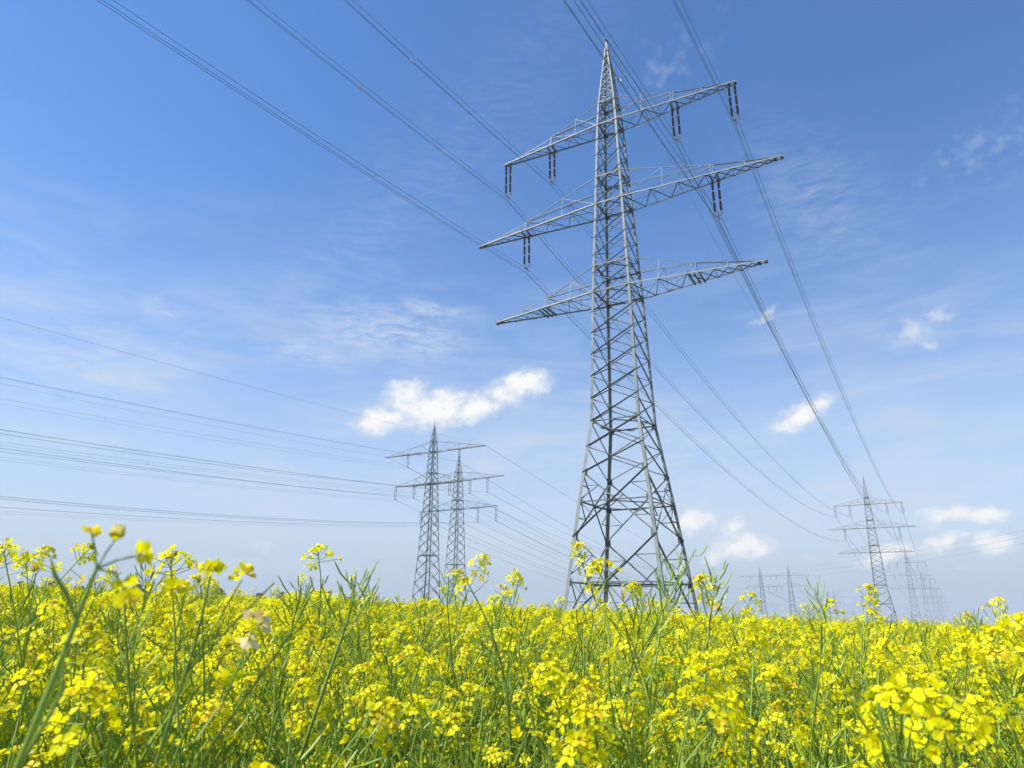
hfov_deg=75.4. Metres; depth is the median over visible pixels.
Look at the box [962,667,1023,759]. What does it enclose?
rapeseed plant
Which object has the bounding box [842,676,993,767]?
rapeseed plant
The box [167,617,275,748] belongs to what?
rapeseed plant
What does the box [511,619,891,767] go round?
rapeseed plant
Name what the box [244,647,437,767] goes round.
rapeseed plant
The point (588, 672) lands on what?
rapeseed plant
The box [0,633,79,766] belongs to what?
rapeseed plant
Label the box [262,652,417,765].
rapeseed plant
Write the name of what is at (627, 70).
conductor bundle
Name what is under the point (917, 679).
rapeseed plant
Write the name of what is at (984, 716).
rapeseed plant
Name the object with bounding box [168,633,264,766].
rapeseed plant
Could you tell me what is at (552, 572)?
conductor
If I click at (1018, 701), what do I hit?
rapeseed plant
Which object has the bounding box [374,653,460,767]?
rapeseed plant
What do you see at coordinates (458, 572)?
rapeseed plant
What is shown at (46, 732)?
rapeseed plant
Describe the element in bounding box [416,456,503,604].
transmission tower
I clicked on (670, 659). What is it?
rapeseed plant
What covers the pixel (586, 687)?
rapeseed plant
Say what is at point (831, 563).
conductor
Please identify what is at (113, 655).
rapeseed plant
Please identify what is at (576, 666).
rapeseed plant
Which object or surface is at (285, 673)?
rapeseed plant
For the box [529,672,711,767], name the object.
rapeseed plant
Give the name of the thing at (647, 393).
conductor bundle
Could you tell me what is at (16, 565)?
rapeseed plant
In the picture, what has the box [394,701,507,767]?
rapeseed plant
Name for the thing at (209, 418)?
conductor bundle
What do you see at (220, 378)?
earth wire
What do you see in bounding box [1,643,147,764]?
rapeseed plant
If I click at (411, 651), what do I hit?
rapeseed plant
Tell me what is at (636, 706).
rapeseed plant
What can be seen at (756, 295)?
conductor bundle
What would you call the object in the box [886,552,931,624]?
transmission tower
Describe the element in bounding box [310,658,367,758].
rapeseed plant
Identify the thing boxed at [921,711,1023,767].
rapeseed plant
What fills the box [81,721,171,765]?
rapeseed plant
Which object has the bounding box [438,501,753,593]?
conductor
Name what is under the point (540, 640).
rapeseed plant
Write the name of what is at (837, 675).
rapeseed plant
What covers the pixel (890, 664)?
rapeseed plant
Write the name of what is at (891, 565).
conductor
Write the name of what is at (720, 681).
rapeseed plant
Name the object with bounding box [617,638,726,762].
rapeseed plant
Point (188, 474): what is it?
conductor bundle
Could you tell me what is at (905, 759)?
rapeseed plant
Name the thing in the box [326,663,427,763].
rapeseed plant
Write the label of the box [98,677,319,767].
rapeseed plant
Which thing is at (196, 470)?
conductor bundle
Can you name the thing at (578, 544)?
rapeseed plant
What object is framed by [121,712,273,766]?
rapeseed plant
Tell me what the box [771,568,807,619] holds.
transmission tower
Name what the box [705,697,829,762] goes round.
rapeseed plant
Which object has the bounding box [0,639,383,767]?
rapeseed plant
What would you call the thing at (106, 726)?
rapeseed plant
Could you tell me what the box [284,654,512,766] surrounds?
rapeseed plant
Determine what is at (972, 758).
rapeseed plant
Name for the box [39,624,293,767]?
rapeseed plant
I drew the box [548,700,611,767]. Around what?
rapeseed plant
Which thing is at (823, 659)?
rapeseed plant
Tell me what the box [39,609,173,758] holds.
rapeseed plant
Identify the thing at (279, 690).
rapeseed plant
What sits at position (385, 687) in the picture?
rapeseed plant
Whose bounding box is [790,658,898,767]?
rapeseed plant
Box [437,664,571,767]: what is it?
rapeseed plant
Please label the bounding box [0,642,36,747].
rapeseed plant
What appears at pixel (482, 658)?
rapeseed plant
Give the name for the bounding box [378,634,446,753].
rapeseed plant
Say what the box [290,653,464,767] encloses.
rapeseed plant
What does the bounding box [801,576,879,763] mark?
rapeseed plant
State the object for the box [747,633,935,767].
rapeseed plant
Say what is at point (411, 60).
conductor bundle
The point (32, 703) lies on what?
rapeseed plant
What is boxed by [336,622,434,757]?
rapeseed plant
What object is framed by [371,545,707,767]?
rapeseed plant
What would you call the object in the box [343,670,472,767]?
rapeseed plant
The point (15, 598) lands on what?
rapeseed plant
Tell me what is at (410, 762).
rapeseed plant
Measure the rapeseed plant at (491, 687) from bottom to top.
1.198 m
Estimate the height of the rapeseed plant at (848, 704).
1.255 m
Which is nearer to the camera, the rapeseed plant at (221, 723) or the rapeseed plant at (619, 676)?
the rapeseed plant at (221, 723)
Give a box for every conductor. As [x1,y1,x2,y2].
[410,468,745,588]
[416,499,728,602]
[417,510,734,602]
[425,528,769,607]
[437,525,775,607]
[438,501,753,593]
[455,498,766,602]
[462,463,766,588]
[473,495,774,601]
[486,526,799,607]
[488,492,799,593]
[682,531,1020,572]
[683,543,1022,581]
[744,537,1021,576]
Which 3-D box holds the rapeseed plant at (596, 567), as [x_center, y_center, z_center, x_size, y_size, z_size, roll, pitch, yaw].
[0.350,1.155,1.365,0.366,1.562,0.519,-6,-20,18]
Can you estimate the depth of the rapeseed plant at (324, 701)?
2.22 m
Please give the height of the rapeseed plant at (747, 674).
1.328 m
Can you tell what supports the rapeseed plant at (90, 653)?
on the ground
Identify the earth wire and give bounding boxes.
[1,317,479,443]
[4,384,384,456]
[389,458,738,577]
[487,446,776,577]
[608,44,854,467]
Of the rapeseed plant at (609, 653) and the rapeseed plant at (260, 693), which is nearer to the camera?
the rapeseed plant at (609, 653)
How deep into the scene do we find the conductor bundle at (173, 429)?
119.71 m
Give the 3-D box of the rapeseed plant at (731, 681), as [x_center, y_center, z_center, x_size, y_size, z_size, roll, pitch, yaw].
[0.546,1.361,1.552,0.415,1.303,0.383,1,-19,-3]
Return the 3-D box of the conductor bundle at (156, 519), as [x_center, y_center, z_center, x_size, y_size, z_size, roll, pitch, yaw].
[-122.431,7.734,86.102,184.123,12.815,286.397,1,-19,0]
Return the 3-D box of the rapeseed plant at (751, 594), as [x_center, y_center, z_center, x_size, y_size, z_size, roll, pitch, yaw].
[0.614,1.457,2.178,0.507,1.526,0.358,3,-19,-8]
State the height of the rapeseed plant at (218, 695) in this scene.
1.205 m
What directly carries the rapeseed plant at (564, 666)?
on the ground
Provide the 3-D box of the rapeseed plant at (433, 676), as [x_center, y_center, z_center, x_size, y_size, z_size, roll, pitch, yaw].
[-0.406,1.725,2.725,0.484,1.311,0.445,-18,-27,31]
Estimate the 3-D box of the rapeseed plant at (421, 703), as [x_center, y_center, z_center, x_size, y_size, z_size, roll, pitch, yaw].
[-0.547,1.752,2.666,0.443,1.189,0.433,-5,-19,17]
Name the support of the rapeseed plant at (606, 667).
on the ground
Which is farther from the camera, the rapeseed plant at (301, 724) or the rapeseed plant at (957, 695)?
the rapeseed plant at (957, 695)
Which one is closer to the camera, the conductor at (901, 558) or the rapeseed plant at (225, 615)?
the rapeseed plant at (225, 615)
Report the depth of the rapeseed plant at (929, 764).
1.65 m
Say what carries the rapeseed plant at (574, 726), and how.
on the ground
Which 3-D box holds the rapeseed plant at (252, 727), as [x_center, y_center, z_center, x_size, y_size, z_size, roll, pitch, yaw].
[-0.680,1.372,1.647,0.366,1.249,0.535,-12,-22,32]
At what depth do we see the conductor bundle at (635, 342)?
99.34 m
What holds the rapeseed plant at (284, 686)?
on the ground
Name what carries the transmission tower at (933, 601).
on the ground
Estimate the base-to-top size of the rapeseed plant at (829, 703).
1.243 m
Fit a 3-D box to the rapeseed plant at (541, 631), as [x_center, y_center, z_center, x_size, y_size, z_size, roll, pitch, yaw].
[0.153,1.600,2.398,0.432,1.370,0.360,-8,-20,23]
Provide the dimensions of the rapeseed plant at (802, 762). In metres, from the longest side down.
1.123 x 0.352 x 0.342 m
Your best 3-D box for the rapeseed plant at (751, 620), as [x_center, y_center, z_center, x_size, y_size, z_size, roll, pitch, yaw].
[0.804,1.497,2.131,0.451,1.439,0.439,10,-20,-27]
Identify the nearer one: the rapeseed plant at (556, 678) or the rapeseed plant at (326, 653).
the rapeseed plant at (556, 678)
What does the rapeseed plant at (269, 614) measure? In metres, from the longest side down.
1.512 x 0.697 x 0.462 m
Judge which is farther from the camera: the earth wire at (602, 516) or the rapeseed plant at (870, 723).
the earth wire at (602, 516)
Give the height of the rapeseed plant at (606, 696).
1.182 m
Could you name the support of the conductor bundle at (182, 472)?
hanging from the transmission tower at (433, 483)
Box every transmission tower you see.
[385,423,485,602]
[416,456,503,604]
[479,38,783,616]
[741,567,778,617]
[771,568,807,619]
[830,478,914,621]
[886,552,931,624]
[909,570,937,623]
[921,583,943,621]
[929,596,944,622]
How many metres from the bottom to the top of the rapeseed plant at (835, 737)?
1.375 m
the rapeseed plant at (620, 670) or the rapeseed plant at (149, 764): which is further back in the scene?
the rapeseed plant at (620, 670)
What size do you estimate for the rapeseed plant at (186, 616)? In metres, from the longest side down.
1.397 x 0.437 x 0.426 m
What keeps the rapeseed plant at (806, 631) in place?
on the ground
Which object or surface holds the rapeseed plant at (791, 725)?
on the ground
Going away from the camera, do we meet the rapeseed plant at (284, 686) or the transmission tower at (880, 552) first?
the rapeseed plant at (284, 686)
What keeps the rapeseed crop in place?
on the ground
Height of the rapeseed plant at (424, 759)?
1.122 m
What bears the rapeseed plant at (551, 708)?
on the ground
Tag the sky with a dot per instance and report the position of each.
(150, 208)
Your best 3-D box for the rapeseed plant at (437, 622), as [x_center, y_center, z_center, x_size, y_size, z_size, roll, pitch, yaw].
[-0.567,1.726,3.002,0.650,1.439,0.549,-11,-20,26]
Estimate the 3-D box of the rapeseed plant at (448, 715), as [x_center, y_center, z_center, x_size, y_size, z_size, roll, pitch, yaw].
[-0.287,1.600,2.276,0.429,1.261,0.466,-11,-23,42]
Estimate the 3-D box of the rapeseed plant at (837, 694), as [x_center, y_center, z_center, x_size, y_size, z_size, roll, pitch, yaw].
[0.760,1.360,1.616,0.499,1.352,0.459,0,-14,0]
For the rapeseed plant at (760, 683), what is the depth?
2.12 m
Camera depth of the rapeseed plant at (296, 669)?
2.81 m
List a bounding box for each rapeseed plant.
[0,538,228,767]
[0,542,98,673]
[0,545,60,757]
[0,553,123,759]
[0,587,25,640]
[0,603,125,763]
[0,603,209,767]
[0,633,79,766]
[0,637,51,755]
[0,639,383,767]
[0,640,51,761]
[0,640,116,767]
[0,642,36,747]
[0,647,261,767]
[0,655,83,766]
[0,659,220,767]
[0,665,128,762]
[0,668,197,767]
[0,687,119,767]
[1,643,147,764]
[2,596,102,767]
[4,597,80,687]
[4,632,245,767]
[5,609,172,732]
[5,619,155,747]
[8,649,47,761]
[9,664,177,767]
[13,523,154,767]
[13,620,307,765]
[14,605,374,767]
[15,608,166,719]
[24,752,52,767]
[34,659,267,766]
[38,544,398,767]
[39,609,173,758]
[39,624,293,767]
[41,644,252,766]
[42,674,122,767]
[45,651,187,767]
[51,689,244,767]
[58,648,164,767]
[64,706,163,767]
[71,647,307,766]
[73,632,199,766]
[79,632,172,765]
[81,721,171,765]
[87,689,319,767]
[89,657,178,766]
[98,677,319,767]
[103,609,234,756]
[107,603,288,767]
[110,608,264,765]
[117,605,240,743]
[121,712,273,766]
[122,654,299,764]
[135,574,260,761]
[137,639,269,767]
[140,618,247,754]
[145,603,352,767]
[153,557,313,767]
[164,675,362,767]
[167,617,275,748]
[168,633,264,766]
[174,624,369,767]
[181,638,271,760]
[182,658,417,767]
[182,660,430,767]
[184,644,434,767]
[186,665,339,767]
[189,646,295,767]
[193,655,568,767]
[196,651,280,767]
[211,624,326,759]
[216,642,379,761]
[218,544,341,766]
[223,636,333,765]
[228,740,263,767]
[241,666,350,767]
[244,646,359,763]
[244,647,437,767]
[248,760,276,767]
[254,666,417,767]
[259,647,382,764]
[261,583,376,750]
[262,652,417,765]
[267,634,351,757]
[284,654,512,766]
[285,650,371,755]
[285,659,464,767]
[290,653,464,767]
[291,638,481,767]
[293,660,376,761]
[299,651,435,767]
[310,597,458,765]
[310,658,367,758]
[312,587,470,758]
[313,575,522,767]
[324,656,550,767]
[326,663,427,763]
[331,606,437,717]
[333,649,472,767]
[334,569,464,767]
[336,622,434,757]
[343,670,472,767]
[345,667,430,764]
[351,635,462,755]
[352,632,463,765]
[361,688,650,767]
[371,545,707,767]
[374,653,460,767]
[376,696,605,767]
[377,660,496,767]
[378,620,529,765]
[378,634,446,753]
[382,568,527,767]
[382,649,539,767]
[383,553,514,767]
[385,656,451,766]
[392,625,527,767]
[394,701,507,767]
[396,739,443,767]
[399,674,624,767]
[401,688,748,767]
[413,580,645,767]
[424,597,571,758]
[429,682,566,767]
[436,664,574,767]
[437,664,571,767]
[446,621,576,767]
[446,677,567,767]
[447,594,565,767]
[448,616,604,767]
[460,652,617,766]
[462,624,562,767]
[465,615,553,764]
[494,695,574,767]
[495,624,607,764]
[495,684,674,767]
[497,640,701,767]
[498,624,609,764]
[507,722,707,767]
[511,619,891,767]
[521,625,602,760]
[523,646,787,767]
[523,695,658,767]
[527,675,624,764]
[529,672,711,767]
[530,649,770,767]
[533,669,641,758]
[536,669,668,765]
[537,679,690,767]
[542,678,688,767]
[543,630,686,766]
[544,693,639,766]
[545,642,628,761]
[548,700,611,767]
[552,657,664,767]
[559,630,657,757]
[561,649,703,766]
[565,655,724,762]
[570,542,684,767]
[572,673,738,767]
[574,640,677,766]
[584,556,740,767]
[587,652,691,767]
[590,689,744,767]
[591,653,668,739]
[595,639,846,767]
[600,626,702,738]
[606,661,739,765]
[613,618,769,762]
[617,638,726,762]
[624,650,752,767]
[639,585,762,765]
[643,641,794,767]
[648,634,816,767]
[653,650,860,767]
[657,648,845,767]
[660,573,850,767]
[662,674,774,767]
[663,660,720,767]
[676,614,827,767]
[681,684,879,767]
[683,716,779,765]
[690,665,804,767]
[692,624,812,765]
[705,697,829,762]
[706,648,767,767]
[706,664,828,767]
[707,655,804,764]
[716,627,814,757]
[720,664,876,760]
[721,662,809,767]
[723,638,909,767]
[723,640,876,767]
[724,718,787,767]
[729,625,830,764]
[743,616,938,767]
[744,599,882,765]
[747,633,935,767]
[760,699,838,767]
[763,653,930,767]
[765,644,974,767]
[774,651,968,767]
[774,724,895,767]
[775,641,882,763]
[780,667,896,767]
[785,595,899,758]
[788,715,861,758]
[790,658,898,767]
[793,757,814,767]
[797,621,1023,767]
[799,704,881,767]
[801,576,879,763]
[804,651,918,765]
[806,675,970,760]
[818,623,956,767]
[823,659,972,767]
[835,643,1023,767]
[835,683,1023,767]
[838,692,952,762]
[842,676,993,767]
[846,699,995,767]
[853,698,909,767]
[854,698,1008,767]
[855,666,968,767]
[868,700,979,767]
[871,625,1023,767]
[884,624,1023,767]
[886,628,1023,767]
[897,681,1004,767]
[900,693,1023,764]
[907,686,1023,767]
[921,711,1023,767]
[934,659,1010,766]
[940,670,1003,762]
[946,661,1009,767]
[946,727,1023,767]
[947,626,1023,763]
[950,634,1023,762]
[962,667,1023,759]
[965,690,1023,767]
[972,643,1023,725]
[975,672,1022,735]
[980,735,1023,765]
[993,614,1023,655]
[997,724,1022,764]
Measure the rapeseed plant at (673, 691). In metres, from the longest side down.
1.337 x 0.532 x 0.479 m
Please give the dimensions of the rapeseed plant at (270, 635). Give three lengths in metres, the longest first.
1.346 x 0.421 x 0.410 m
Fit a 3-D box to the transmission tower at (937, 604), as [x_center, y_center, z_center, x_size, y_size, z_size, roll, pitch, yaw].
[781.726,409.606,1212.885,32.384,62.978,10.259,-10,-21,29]
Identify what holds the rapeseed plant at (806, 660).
on the ground
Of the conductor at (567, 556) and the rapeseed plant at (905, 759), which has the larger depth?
the conductor at (567, 556)
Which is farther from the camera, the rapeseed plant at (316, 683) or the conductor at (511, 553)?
the conductor at (511, 553)
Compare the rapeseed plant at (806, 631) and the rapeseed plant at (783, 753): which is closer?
the rapeseed plant at (783, 753)
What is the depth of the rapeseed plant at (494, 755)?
1.35 m
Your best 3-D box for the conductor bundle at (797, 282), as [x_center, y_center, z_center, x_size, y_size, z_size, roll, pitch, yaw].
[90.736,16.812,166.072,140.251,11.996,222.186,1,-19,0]
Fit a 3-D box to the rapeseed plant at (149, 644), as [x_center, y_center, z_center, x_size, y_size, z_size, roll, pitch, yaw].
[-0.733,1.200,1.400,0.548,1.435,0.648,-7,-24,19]
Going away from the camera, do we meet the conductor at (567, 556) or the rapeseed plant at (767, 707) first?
the rapeseed plant at (767, 707)
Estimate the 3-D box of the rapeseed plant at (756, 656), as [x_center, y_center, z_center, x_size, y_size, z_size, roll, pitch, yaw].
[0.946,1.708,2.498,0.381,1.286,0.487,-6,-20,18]
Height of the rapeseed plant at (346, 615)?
1.482 m
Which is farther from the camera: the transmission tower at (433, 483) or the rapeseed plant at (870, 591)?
the transmission tower at (433, 483)
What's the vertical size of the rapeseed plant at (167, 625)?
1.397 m
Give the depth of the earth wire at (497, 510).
229.58 m
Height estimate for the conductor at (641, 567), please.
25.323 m
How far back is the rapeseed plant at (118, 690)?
1.06 m
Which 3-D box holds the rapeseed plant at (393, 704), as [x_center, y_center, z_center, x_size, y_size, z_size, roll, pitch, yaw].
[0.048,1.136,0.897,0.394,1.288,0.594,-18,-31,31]
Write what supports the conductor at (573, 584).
hanging from the transmission tower at (456, 501)
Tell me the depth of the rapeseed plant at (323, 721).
2.33 m
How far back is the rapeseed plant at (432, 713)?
1.12 m
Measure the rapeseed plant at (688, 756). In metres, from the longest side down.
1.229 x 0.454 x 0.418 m
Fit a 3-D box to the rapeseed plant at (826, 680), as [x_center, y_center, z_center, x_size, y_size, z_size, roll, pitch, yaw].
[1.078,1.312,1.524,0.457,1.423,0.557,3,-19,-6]
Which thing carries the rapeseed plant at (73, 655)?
on the ground
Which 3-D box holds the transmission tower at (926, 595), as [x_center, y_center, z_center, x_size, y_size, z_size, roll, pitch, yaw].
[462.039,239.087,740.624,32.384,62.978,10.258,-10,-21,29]
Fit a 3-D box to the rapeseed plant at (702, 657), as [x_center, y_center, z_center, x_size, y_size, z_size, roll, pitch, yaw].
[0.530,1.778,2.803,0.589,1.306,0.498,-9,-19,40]
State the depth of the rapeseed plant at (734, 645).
2.69 m
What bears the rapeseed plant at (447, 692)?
on the ground
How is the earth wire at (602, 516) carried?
attached to the transmission tower at (433, 483)
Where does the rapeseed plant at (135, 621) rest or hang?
on the ground
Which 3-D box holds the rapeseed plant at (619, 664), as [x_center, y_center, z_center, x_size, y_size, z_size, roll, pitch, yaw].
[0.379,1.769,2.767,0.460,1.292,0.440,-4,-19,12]
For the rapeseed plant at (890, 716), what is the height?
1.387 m
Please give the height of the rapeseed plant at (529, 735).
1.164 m
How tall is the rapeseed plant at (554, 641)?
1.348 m
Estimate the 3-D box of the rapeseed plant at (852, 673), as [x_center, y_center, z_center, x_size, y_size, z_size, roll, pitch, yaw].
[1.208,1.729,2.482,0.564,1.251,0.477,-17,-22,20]
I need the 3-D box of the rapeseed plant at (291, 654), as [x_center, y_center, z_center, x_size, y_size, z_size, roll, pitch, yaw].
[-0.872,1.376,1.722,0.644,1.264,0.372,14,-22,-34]
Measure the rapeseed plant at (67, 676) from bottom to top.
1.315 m
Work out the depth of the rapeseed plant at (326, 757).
1.44 m
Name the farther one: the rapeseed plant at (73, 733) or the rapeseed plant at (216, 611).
the rapeseed plant at (216, 611)
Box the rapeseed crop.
[0,565,1023,767]
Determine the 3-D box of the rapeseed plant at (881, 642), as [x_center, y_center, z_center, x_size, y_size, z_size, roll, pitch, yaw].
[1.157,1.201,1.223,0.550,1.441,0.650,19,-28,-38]
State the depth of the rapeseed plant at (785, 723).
1.44 m
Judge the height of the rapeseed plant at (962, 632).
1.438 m
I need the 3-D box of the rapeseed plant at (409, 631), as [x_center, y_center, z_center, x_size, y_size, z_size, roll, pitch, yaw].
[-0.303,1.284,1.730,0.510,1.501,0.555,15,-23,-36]
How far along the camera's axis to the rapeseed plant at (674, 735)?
1.22 m
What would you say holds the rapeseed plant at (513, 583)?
on the ground
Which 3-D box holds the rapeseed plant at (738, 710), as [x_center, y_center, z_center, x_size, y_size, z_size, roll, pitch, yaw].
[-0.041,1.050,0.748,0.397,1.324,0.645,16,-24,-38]
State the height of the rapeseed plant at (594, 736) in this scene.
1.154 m
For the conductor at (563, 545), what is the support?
attached to the transmission tower at (433, 483)
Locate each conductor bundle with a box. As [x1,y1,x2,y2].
[0,398,405,467]
[0,448,408,497]
[0,511,333,526]
[1,433,482,491]
[1,442,444,495]
[1,496,485,522]
[2,377,454,460]
[2,429,462,492]
[2,451,429,497]
[2,507,330,524]
[3,457,395,500]
[5,499,472,523]
[97,0,526,273]
[248,0,509,199]
[344,0,552,186]
[507,198,834,517]
[525,270,831,540]
[551,184,847,516]
[563,0,721,219]
[580,0,679,144]
[673,0,737,121]
[675,142,880,510]
[716,219,886,530]
[733,121,901,511]
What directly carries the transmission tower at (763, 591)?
on the ground
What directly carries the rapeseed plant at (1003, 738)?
on the ground
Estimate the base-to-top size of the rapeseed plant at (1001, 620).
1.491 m
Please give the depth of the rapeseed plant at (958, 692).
1.69 m
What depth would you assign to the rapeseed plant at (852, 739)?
1.87 m
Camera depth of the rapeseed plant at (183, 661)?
2.56 m
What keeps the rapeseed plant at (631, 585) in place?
on the ground
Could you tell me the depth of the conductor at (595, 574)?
249.03 m
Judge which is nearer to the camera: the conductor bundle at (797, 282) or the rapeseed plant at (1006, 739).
the rapeseed plant at (1006, 739)
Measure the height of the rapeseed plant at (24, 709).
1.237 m
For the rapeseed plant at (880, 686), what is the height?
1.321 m
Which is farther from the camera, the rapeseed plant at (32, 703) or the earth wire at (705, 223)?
the earth wire at (705, 223)
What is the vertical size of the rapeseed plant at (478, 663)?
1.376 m
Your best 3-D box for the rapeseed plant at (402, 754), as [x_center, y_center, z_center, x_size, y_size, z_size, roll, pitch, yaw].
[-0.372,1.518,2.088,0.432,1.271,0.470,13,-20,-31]
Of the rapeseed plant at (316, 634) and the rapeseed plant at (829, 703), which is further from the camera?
the rapeseed plant at (829, 703)
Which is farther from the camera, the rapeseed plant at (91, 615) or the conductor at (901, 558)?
the conductor at (901, 558)
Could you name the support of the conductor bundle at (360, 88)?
hanging from the transmission tower at (609, 405)
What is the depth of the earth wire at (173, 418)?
133.44 m
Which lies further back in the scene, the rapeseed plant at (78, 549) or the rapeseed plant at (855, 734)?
the rapeseed plant at (855, 734)
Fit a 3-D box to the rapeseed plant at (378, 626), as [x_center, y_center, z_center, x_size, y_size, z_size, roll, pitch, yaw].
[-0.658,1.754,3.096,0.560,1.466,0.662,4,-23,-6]
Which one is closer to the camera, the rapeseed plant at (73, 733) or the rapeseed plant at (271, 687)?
the rapeseed plant at (73, 733)
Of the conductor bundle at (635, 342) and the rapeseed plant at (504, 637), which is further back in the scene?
the conductor bundle at (635, 342)
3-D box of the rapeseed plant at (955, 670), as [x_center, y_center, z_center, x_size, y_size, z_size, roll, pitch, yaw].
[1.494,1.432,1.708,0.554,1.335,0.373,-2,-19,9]
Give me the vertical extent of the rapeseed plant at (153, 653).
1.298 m
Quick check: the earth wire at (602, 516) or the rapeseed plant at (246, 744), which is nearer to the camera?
the rapeseed plant at (246, 744)
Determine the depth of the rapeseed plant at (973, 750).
1.10 m
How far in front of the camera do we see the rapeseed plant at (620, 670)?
2.97 m
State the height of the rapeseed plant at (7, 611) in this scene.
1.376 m
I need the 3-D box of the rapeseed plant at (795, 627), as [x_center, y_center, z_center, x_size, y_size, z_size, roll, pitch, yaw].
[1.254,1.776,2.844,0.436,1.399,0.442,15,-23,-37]
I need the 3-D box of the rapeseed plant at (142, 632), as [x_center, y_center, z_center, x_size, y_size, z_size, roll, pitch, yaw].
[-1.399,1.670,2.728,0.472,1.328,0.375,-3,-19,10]
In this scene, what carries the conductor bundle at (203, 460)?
hanging from the transmission tower at (433, 483)
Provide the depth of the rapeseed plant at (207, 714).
1.09 m
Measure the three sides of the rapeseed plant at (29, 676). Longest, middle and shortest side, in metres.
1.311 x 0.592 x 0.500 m
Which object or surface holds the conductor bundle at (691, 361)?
hanging from the transmission tower at (609, 405)
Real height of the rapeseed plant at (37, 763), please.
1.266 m
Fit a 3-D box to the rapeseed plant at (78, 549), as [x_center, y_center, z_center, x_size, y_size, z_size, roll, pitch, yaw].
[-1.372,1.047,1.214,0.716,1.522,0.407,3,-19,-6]
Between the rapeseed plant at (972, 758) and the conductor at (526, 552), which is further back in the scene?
the conductor at (526, 552)
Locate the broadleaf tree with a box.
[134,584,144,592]
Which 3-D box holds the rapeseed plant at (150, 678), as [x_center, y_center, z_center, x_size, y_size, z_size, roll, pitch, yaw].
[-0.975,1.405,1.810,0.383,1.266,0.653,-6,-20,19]
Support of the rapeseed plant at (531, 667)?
on the ground
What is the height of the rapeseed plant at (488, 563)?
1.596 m
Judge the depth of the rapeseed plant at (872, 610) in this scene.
2.56 m
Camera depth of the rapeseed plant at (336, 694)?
1.85 m
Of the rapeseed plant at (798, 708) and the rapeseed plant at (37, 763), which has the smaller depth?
the rapeseed plant at (37, 763)
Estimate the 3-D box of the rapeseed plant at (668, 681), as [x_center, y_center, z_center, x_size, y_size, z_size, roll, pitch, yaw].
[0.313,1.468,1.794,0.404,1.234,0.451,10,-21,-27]
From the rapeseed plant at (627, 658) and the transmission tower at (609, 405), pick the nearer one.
the rapeseed plant at (627, 658)
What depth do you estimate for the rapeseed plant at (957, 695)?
2.52 m
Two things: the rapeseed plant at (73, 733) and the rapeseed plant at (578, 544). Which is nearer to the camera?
the rapeseed plant at (73, 733)
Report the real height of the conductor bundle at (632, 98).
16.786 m
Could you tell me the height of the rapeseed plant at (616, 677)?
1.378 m
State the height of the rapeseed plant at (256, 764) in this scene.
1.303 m
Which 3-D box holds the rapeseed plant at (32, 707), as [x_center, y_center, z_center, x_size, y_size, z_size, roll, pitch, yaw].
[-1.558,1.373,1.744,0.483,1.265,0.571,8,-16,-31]
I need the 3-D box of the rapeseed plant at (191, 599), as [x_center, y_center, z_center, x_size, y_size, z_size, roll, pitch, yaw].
[-1.115,1.455,2.340,0.427,1.501,0.501,-11,-22,30]
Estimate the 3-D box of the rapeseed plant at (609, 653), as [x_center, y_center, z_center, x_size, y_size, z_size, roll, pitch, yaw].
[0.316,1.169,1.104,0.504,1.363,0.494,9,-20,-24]
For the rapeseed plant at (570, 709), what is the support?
on the ground
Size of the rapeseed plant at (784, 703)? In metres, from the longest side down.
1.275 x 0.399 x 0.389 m
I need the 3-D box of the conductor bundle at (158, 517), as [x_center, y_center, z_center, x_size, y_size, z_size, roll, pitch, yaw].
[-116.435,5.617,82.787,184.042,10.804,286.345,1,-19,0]
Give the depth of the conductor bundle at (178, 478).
126.93 m
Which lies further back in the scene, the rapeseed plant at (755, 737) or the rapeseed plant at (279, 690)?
the rapeseed plant at (279, 690)
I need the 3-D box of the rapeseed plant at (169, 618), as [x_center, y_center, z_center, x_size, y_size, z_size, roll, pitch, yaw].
[-1.028,1.408,1.999,0.540,1.384,0.460,2,-19,-4]
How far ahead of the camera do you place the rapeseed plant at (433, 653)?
2.50 m
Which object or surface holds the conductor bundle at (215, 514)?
hanging from the transmission tower at (456, 501)
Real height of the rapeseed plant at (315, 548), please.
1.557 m
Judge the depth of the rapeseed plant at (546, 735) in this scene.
1.89 m
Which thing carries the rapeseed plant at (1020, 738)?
on the ground
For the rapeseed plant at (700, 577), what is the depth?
1.70 m
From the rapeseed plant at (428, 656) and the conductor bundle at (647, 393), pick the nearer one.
the rapeseed plant at (428, 656)
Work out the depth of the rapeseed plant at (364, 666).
1.64 m
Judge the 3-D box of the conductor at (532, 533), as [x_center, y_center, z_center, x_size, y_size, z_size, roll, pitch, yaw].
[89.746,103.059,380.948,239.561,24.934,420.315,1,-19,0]
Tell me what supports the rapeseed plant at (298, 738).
on the ground
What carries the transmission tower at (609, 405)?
on the ground
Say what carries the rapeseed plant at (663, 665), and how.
on the ground
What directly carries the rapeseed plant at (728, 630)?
on the ground
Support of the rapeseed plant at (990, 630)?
on the ground
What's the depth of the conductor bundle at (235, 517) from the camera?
140.49 m
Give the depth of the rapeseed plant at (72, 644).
2.70 m
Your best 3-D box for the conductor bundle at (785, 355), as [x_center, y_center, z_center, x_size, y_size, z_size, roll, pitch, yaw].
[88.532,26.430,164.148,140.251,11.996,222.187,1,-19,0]
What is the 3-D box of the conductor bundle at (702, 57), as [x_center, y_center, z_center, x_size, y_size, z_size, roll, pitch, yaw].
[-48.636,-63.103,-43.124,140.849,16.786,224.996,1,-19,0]
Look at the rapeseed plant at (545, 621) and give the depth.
2.29 m
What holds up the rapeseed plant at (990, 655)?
on the ground
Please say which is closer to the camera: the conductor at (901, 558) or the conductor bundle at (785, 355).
the conductor bundle at (785, 355)
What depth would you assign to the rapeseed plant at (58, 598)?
2.75 m
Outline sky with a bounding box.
[0,0,1023,628]

